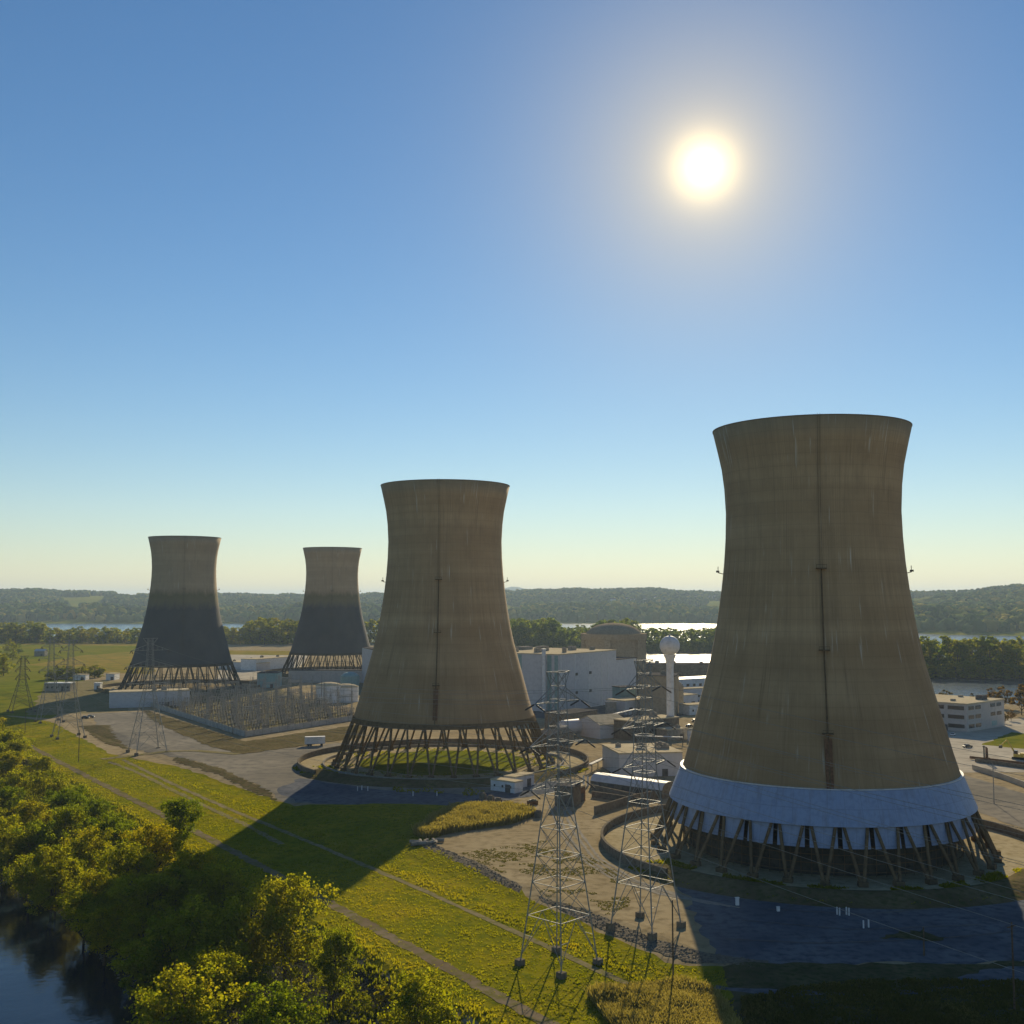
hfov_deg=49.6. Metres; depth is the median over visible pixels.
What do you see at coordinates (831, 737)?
power cable
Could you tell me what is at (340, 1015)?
undergrowth
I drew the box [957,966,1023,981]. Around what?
corner apron
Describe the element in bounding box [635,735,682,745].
pipe rack
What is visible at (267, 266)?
sky
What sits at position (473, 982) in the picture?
levee road
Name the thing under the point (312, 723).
perimeter fence
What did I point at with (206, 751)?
crossing
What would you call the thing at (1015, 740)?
office lawn
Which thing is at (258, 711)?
switchyard gantry
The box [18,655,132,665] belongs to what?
dry field
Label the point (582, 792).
equipment house
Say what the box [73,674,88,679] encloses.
shed
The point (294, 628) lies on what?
tree
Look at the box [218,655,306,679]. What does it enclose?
concrete lot
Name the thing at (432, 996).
tree
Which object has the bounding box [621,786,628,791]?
door
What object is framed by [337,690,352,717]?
switchyard gantry
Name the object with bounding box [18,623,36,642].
tree
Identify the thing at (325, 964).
tree
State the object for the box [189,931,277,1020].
tree
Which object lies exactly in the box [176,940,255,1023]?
tree
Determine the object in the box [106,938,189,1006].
tree
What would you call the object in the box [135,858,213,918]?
tree
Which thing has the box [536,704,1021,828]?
power cable
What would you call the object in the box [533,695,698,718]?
riverside lot
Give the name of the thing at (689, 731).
storage tank
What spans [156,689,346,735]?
switchyard gravel
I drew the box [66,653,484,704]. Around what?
power cable
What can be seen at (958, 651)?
tree
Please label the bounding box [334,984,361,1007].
shrub
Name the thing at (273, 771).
road
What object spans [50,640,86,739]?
lattice pylon
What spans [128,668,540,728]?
power cable
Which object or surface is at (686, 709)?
hut
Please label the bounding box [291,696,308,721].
switchyard gantry
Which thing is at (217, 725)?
perimeter fence
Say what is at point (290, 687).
switchyard gantry
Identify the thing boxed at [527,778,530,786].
door
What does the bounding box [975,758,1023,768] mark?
wall
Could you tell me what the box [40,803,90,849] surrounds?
tree
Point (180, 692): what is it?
switchyard gantry
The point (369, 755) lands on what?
power cable
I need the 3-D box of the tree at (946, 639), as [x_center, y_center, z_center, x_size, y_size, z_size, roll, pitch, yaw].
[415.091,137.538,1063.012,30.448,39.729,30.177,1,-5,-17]
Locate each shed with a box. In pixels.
[44,682,75,690]
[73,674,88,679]
[535,727,573,745]
[575,713,622,738]
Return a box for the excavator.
[999,739,1023,759]
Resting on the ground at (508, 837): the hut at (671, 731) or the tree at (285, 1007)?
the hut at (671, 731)
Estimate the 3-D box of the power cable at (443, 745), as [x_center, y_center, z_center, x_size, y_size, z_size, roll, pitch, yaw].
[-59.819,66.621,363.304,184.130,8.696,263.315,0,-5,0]
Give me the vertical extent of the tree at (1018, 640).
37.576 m
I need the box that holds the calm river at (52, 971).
[0,859,160,1023]
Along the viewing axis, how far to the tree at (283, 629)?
1652.89 m
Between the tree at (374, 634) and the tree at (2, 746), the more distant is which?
the tree at (374, 634)
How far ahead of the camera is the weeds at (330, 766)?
431.15 m
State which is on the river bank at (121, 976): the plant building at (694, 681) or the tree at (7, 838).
the tree at (7, 838)
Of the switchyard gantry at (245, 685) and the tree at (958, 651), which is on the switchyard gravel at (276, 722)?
the switchyard gantry at (245, 685)
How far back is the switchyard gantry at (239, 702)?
580.78 m
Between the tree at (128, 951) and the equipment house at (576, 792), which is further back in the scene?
the equipment house at (576, 792)
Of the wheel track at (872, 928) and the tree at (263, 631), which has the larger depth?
the tree at (263, 631)
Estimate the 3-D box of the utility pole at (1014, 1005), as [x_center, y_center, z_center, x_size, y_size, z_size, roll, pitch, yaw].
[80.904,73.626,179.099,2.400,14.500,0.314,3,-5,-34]
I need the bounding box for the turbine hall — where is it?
[515,646,636,711]
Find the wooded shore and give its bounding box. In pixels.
[646,646,711,652]
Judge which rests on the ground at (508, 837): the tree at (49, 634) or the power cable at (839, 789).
the tree at (49, 634)
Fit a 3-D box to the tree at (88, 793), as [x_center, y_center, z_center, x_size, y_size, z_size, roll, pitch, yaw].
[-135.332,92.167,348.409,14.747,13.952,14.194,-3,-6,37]
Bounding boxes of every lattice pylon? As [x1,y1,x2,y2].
[7,656,35,712]
[34,637,64,723]
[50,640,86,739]
[124,638,174,755]
[514,670,602,979]
[606,659,685,940]
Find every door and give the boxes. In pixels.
[505,784,509,792]
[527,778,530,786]
[565,798,570,806]
[607,784,614,788]
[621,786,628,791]
[662,769,667,775]
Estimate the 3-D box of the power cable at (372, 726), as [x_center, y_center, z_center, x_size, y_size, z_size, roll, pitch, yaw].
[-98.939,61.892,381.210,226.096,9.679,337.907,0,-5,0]
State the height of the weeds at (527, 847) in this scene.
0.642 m
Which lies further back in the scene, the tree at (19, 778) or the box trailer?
the box trailer
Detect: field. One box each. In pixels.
[0,642,155,673]
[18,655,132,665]
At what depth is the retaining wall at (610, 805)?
353.29 m
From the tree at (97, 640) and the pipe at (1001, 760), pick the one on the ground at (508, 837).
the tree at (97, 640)
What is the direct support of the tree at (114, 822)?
on the river bank at (121, 976)
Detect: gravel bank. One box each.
[422,844,521,892]
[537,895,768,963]
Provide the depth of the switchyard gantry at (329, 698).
604.30 m
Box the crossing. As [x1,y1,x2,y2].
[99,750,240,759]
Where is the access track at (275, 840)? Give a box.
[108,762,284,844]
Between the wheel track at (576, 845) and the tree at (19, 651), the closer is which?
the wheel track at (576, 845)
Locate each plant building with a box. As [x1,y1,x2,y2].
[218,659,269,670]
[241,655,294,670]
[257,671,281,687]
[288,669,361,682]
[362,647,372,682]
[544,708,597,728]
[602,741,682,776]
[606,693,697,714]
[612,685,635,697]
[613,711,679,740]
[639,670,678,715]
[646,660,708,676]
[679,676,705,686]
[684,687,702,700]
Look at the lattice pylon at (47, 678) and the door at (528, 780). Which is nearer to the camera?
the door at (528, 780)
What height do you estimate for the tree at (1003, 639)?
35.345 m
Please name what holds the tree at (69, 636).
on the ground at (508, 837)
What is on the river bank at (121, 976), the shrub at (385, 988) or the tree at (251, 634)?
the shrub at (385, 988)
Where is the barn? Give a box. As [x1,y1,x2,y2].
[34,649,47,655]
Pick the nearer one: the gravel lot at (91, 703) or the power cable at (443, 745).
the power cable at (443, 745)
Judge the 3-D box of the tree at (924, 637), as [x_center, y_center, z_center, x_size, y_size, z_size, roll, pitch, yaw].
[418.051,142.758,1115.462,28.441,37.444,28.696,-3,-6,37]
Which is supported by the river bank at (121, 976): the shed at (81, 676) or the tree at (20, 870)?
the tree at (20, 870)
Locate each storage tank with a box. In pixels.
[316,682,340,702]
[340,672,358,687]
[340,684,358,702]
[605,701,616,713]
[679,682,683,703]
[687,728,691,740]
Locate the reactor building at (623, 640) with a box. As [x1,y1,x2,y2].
[581,623,646,694]
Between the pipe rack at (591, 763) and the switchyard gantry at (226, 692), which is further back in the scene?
the switchyard gantry at (226, 692)
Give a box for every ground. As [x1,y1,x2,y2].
[4,639,1023,1023]
[723,960,1023,1023]
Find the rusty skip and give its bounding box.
[527,799,537,804]
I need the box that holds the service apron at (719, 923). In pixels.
[677,887,1023,964]
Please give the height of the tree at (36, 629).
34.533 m
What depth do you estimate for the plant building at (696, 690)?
729.27 m
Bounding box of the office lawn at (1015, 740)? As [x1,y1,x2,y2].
[982,732,1023,748]
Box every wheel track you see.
[548,805,707,903]
[554,806,716,904]
[561,806,730,906]
[567,807,739,907]
[725,931,1015,942]
[742,920,980,929]
[769,907,947,913]
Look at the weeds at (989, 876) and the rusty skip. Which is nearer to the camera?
the weeds at (989, 876)
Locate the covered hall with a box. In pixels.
[590,772,672,798]
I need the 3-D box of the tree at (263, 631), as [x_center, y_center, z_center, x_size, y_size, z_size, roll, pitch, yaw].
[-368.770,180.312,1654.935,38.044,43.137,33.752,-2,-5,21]
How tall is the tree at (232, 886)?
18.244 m
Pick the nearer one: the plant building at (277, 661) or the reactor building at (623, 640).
the reactor building at (623, 640)
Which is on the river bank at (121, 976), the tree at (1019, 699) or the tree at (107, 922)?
the tree at (107, 922)
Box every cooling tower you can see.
[94,535,259,694]
[265,547,369,676]
[297,478,588,787]
[600,414,1023,908]
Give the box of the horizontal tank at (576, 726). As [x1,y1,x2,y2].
[559,719,582,733]
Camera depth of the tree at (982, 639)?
1045.81 m
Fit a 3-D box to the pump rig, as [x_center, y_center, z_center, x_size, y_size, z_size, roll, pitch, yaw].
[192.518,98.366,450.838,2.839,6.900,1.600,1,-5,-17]
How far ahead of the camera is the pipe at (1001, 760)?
449.35 m
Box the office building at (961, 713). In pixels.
[935,694,1004,731]
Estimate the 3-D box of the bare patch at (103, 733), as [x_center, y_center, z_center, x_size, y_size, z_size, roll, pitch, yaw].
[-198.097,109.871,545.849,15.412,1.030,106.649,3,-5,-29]
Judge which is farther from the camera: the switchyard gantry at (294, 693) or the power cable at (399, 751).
the switchyard gantry at (294, 693)
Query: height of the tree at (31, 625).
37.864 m
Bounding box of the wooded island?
[934,672,1021,678]
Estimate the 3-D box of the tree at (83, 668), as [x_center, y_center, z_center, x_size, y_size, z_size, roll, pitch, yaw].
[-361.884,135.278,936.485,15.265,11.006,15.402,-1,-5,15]
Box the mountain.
[505,587,523,590]
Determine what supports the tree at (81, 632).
on the ground at (508, 837)
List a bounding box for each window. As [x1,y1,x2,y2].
[948,705,963,709]
[948,714,963,718]
[948,723,964,728]
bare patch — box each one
[79,725,130,748]
[882,930,944,940]
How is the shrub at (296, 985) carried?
on the river bank at (121, 976)
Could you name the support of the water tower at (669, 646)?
on the ground at (508, 837)
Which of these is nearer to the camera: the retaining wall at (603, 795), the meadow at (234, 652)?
the retaining wall at (603, 795)
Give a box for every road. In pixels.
[31,745,559,1023]
[89,712,580,803]
[277,778,574,804]
[964,775,1023,827]
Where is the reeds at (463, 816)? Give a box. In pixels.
[411,800,536,838]
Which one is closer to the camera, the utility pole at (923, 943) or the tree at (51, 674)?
the utility pole at (923, 943)
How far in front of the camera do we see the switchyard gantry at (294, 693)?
657.53 m
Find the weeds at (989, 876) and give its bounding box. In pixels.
[628,857,1023,903]
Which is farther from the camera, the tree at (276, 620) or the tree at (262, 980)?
the tree at (276, 620)
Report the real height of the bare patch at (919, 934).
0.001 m
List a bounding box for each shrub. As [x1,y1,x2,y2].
[95,864,105,872]
[292,977,310,993]
[331,979,352,994]
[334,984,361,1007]
[350,978,359,989]
[358,990,370,1000]
[359,996,374,1008]
[367,981,394,1000]
[385,979,400,1002]
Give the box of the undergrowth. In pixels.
[10,771,474,1023]
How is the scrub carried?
on the scrub ground at (758, 975)
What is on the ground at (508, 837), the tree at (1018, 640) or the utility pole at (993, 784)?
the utility pole at (993, 784)
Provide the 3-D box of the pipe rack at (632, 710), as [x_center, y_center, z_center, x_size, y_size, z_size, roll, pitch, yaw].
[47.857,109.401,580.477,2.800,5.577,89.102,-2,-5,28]
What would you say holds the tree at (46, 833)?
on the river bank at (121, 976)
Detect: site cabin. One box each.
[490,777,522,792]
[504,772,534,786]
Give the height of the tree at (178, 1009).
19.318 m
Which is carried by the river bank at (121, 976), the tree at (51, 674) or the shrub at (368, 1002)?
the shrub at (368, 1002)
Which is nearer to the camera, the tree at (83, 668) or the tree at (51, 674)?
the tree at (51, 674)
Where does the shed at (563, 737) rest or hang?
on the ground at (508, 837)
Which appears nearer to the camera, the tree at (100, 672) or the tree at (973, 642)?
the tree at (100, 672)
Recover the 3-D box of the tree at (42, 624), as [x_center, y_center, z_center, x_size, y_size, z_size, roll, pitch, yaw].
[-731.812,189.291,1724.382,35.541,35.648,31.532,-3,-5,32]
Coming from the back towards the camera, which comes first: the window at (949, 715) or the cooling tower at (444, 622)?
the window at (949, 715)
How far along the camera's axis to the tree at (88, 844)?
281.65 m
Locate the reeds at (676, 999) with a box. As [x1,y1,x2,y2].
[583,973,742,1023]
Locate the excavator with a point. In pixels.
(1017, 755)
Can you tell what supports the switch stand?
on the switchyard gravel at (276, 722)
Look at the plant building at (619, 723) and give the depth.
529.23 m
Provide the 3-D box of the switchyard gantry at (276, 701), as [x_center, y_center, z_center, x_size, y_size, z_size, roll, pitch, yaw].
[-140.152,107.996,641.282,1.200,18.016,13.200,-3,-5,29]
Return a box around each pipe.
[411,841,418,845]
[419,841,426,844]
[435,838,443,841]
[970,756,1023,763]
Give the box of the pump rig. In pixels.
[982,745,989,759]
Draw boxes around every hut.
[94,682,102,688]
[106,673,119,679]
[656,724,686,740]
[678,702,698,714]
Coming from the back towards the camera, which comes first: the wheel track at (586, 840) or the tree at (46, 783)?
the tree at (46, 783)
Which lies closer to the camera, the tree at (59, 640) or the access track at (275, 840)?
the access track at (275, 840)
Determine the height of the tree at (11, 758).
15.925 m
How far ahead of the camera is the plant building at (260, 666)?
1048.04 m
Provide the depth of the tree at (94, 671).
945.43 m
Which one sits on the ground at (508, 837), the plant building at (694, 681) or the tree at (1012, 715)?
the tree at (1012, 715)
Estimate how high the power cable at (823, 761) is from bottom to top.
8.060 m
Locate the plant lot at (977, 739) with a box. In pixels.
[947,719,1023,772]
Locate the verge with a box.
[0,715,733,1023]
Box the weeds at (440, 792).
[337,743,556,795]
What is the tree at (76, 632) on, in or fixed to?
on the ground at (508, 837)
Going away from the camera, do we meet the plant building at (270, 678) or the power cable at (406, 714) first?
the power cable at (406, 714)
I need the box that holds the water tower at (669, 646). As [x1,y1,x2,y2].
[660,633,679,715]
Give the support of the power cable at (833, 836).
attached to the lattice pylon at (651, 934)
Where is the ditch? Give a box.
[173,757,276,799]
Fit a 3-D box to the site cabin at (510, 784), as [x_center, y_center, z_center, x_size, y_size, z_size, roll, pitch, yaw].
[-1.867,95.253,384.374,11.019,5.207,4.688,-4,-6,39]
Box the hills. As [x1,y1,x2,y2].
[1,596,1023,635]
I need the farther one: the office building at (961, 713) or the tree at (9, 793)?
the office building at (961, 713)
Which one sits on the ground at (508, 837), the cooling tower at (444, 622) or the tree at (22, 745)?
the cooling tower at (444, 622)
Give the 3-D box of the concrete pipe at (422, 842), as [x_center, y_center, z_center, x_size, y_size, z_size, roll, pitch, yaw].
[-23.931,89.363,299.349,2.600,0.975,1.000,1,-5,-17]
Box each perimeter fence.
[151,702,244,736]
[245,715,352,736]
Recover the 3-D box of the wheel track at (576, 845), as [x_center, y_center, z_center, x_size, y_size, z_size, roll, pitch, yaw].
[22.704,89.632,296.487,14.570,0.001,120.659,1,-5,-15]
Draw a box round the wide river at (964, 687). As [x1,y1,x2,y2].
[4,624,1023,704]
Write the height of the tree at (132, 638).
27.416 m
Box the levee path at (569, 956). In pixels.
[122,759,631,983]
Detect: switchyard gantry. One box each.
[165,682,181,706]
[177,685,194,709]
[184,675,199,699]
[191,688,209,713]
[195,678,210,703]
[206,691,224,719]
[207,683,223,701]
[214,675,228,695]
[220,681,237,712]
[222,691,241,723]
[224,678,239,697]
[234,693,251,715]
[235,676,251,701]
[240,701,259,728]
[249,690,267,722]
[252,671,266,687]
[261,687,277,711]
[266,700,284,727]
[274,677,288,694]
[276,691,292,718]
[278,674,291,694]
[286,685,300,706]
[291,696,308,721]
[300,685,315,716]
[310,678,324,708]
[315,688,331,715]
[323,685,338,713]
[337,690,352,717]
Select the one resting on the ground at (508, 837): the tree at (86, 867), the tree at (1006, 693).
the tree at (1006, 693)
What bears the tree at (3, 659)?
on the meadow at (35, 683)
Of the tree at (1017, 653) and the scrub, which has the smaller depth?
the scrub
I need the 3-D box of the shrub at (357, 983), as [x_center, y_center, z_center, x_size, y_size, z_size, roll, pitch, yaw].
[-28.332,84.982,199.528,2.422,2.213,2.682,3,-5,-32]
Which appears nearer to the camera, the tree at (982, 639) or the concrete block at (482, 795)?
the concrete block at (482, 795)
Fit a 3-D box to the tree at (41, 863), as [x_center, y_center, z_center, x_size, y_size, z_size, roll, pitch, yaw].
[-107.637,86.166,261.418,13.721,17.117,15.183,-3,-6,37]
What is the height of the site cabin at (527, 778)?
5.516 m
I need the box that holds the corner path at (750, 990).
[714,983,1003,996]
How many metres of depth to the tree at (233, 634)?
1653.82 m
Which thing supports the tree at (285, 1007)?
on the river bank at (121, 976)
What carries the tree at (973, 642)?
on the wooded island
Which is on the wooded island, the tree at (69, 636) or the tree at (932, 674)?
the tree at (932, 674)
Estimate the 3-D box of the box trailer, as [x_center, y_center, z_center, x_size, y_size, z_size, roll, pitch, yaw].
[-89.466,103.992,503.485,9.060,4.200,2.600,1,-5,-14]
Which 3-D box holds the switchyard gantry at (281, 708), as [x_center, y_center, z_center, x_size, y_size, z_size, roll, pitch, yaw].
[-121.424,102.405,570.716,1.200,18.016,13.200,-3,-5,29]
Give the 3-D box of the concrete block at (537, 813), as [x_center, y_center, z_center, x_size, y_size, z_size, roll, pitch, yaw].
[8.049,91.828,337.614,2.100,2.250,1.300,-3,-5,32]
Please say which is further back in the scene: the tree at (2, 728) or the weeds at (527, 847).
the tree at (2, 728)
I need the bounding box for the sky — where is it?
[0,0,1023,594]
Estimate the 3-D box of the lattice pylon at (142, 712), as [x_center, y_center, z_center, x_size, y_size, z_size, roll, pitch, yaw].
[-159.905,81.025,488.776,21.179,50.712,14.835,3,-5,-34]
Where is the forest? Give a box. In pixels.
[0,583,1023,632]
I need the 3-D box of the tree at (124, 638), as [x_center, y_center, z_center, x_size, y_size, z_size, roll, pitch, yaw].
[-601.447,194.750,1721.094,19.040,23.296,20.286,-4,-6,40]
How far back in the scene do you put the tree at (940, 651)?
1052.53 m
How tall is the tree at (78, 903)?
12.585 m
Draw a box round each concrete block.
[479,792,486,799]
[487,795,493,801]
[534,810,542,817]
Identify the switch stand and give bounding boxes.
[251,720,259,729]
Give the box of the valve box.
[735,897,738,905]
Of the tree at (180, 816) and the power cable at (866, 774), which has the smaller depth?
the power cable at (866, 774)
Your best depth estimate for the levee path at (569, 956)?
258.90 m
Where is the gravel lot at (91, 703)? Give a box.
[26,680,127,714]
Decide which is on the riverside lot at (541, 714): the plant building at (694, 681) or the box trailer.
the plant building at (694, 681)
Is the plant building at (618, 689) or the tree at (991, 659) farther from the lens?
the tree at (991, 659)
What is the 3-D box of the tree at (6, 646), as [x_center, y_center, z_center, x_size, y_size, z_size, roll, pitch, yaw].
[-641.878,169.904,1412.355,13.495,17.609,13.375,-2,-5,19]
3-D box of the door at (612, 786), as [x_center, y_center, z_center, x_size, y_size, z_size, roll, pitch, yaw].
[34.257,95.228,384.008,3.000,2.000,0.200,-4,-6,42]
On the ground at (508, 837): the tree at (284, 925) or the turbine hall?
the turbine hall
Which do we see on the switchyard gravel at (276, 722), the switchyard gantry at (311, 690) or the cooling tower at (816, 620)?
the switchyard gantry at (311, 690)
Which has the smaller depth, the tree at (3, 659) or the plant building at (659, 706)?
the plant building at (659, 706)
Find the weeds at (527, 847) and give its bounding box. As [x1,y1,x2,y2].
[463,840,630,914]
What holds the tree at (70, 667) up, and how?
on the meadow at (35, 683)
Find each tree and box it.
[0,622,17,642]
[0,623,14,642]
[0,653,15,675]
[0,720,11,731]
[0,729,35,765]
[0,742,5,753]
[0,749,25,780]
[0,769,44,804]
[0,785,29,816]
[0,799,51,847]
[0,804,7,818]
[0,811,35,879]
[0,847,13,885]
[1,852,59,901]
[2,639,13,651]
[3,739,30,764]
[4,795,34,826]
[6,642,18,659]
[8,624,22,642]
[10,818,70,861]
[15,625,27,642]
[15,643,23,652]
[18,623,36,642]
[21,754,53,783]
[23,623,45,642]
[23,867,73,918]
[25,621,36,640]
[26,844,88,910]
[27,769,70,802]
[28,622,49,642]
[29,844,67,870]
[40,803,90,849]
[41,629,56,643]
[41,783,91,824]
[44,669,60,679]
[48,666,63,677]
[53,627,64,642]
[55,855,90,882]
[55,886,115,943]
[56,668,70,677]
[59,824,115,871]
[59,868,132,927]
[60,629,78,643]
[60,666,72,677]
[65,783,106,811]
[65,904,137,965]
[68,668,85,677]
[72,630,84,642]
[72,798,117,828]
[76,629,88,642]
[76,666,89,676]
[84,627,98,642]
[87,628,107,642]
[87,664,105,677]
[87,809,137,856]
[91,839,157,902]
[93,669,105,676]
[95,628,111,642]
[103,627,119,642]
[105,872,184,938]
[105,904,162,964]
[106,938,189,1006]
[108,629,125,642]
[115,910,218,998]
[119,820,186,876]
[120,630,129,642]
[123,959,249,1023]
[125,628,139,642]
[131,629,140,642]
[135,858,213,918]
[150,889,263,977]
[156,796,207,850]
[166,848,238,906]
[171,859,265,922]
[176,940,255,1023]
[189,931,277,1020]
[208,891,282,974]
[223,626,232,642]
[225,627,239,643]
[230,872,347,984]
[235,979,328,1023]
[237,628,254,644]
[240,621,258,644]
[250,617,271,643]
[255,619,276,643]
[265,620,283,643]
[267,618,281,641]
[275,623,291,643]
[278,618,294,643]
[289,621,298,643]
[305,923,363,1015]
[365,619,377,642]
[371,618,379,639]
[373,967,464,1023]
[920,636,933,656]
[920,640,933,666]
[924,640,938,671]
[929,641,952,668]
[929,667,938,677]
[930,638,943,657]
[935,635,963,670]
[938,639,970,675]
[950,638,979,669]
[960,638,988,669]
[968,637,979,654]
[969,635,998,672]
[975,635,1002,670]
[986,688,995,697]
[990,639,1015,672]
[992,686,1012,704]
[996,640,1023,674]
[1001,638,1014,647]
[1004,643,1023,673]
[1006,709,1016,717]
[1009,683,1023,714]
[1011,636,1023,661]
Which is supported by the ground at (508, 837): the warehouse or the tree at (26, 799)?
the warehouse
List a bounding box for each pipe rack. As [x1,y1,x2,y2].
[585,757,602,772]
[612,709,637,717]
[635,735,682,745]
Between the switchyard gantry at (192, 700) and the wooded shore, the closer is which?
the switchyard gantry at (192, 700)
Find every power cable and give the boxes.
[63,682,523,789]
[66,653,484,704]
[66,669,528,747]
[85,664,582,739]
[90,653,434,699]
[97,684,575,779]
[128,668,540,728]
[130,685,612,767]
[133,651,609,693]
[172,682,660,759]
[180,668,662,722]
[189,656,632,690]
[530,790,1022,972]
[532,748,1023,902]
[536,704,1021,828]
[582,700,1023,805]
[587,740,1021,864]
[587,781,1022,927]
[623,768,1021,891]
[626,730,1022,834]
[628,690,1022,775]
[663,686,1023,760]
[667,760,1023,862]
[669,723,1023,810]
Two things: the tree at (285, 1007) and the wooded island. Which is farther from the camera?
the wooded island
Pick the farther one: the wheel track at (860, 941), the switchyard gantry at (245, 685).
the switchyard gantry at (245, 685)
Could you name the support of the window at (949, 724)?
in the office building at (961, 713)
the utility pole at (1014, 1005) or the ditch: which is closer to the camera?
the utility pole at (1014, 1005)
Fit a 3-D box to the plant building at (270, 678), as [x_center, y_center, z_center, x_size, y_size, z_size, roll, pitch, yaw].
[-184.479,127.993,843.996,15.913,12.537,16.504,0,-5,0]
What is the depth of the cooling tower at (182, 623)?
817.99 m
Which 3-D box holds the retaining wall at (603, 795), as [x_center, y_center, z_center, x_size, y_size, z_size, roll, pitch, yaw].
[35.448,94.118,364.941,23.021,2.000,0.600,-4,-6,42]
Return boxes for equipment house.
[554,783,580,806]
[581,784,585,801]
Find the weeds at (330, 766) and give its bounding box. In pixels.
[293,765,588,785]
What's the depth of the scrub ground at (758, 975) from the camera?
195.75 m
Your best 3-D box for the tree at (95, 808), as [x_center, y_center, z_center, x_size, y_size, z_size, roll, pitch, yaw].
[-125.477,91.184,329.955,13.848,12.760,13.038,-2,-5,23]
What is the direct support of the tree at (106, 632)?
on the ground at (508, 837)
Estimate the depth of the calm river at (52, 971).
215.09 m
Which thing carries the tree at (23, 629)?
on the ground at (508, 837)
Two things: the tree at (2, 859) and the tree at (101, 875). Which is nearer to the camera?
the tree at (101, 875)
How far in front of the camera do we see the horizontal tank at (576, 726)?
537.24 m
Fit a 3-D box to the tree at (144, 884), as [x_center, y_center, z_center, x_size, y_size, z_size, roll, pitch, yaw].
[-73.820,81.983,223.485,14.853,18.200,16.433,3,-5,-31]
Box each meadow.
[0,644,135,718]
[229,650,289,654]
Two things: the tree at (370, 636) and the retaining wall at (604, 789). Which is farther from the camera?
the tree at (370, 636)
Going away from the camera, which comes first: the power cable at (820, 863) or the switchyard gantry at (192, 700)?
the power cable at (820, 863)
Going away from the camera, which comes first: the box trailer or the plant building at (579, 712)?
the box trailer
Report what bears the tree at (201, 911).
on the river bank at (121, 976)
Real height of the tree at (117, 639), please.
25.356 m
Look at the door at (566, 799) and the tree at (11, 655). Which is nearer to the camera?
the door at (566, 799)
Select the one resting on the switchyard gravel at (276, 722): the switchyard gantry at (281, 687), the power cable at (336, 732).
the switchyard gantry at (281, 687)
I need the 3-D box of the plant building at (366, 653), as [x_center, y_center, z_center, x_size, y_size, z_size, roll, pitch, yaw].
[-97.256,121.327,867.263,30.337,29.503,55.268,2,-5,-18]
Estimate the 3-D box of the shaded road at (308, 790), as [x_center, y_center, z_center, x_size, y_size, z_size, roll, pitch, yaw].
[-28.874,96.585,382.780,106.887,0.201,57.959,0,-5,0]
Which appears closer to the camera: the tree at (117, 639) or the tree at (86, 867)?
the tree at (86, 867)
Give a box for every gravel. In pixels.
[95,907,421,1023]
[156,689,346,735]
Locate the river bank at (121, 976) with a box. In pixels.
[0,758,460,1023]
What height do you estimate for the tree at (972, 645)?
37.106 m
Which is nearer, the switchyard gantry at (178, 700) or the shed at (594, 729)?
the shed at (594, 729)
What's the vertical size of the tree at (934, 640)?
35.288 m
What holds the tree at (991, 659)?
on the wooded island
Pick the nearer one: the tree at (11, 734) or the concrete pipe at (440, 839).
the concrete pipe at (440, 839)
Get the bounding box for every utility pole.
[672,900,673,977]
[923,927,924,955]
[992,762,994,803]
[1007,922,1015,1009]
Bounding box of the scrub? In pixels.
[737,976,1023,1023]
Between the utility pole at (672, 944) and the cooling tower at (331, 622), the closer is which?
the utility pole at (672, 944)
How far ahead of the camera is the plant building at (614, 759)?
417.62 m
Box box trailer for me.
[305,736,324,745]
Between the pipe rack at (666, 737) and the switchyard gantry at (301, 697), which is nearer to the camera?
the pipe rack at (666, 737)
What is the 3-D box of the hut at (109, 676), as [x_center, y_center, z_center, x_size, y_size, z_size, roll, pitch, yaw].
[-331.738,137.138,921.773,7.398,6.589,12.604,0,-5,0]
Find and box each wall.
[592,785,635,795]
[592,791,648,804]
[594,790,657,814]
[972,765,1023,786]
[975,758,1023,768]
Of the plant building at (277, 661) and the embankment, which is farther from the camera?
the plant building at (277, 661)
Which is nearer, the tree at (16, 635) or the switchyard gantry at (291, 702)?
the switchyard gantry at (291, 702)
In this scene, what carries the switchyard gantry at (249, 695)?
on the switchyard gravel at (276, 722)
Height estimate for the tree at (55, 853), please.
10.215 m
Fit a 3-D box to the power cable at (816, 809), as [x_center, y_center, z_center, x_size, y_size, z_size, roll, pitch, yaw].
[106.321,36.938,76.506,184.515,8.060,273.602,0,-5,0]
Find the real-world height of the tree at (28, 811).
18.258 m
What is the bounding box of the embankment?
[142,709,361,753]
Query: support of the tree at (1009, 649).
on the wooded island
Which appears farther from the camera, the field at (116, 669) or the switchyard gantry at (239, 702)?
the field at (116, 669)
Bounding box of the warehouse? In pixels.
[109,686,189,707]
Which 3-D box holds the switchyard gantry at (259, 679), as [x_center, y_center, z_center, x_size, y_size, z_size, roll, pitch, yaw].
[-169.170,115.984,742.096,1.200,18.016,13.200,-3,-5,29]
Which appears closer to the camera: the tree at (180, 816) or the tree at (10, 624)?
the tree at (180, 816)
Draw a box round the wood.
[510,617,715,651]

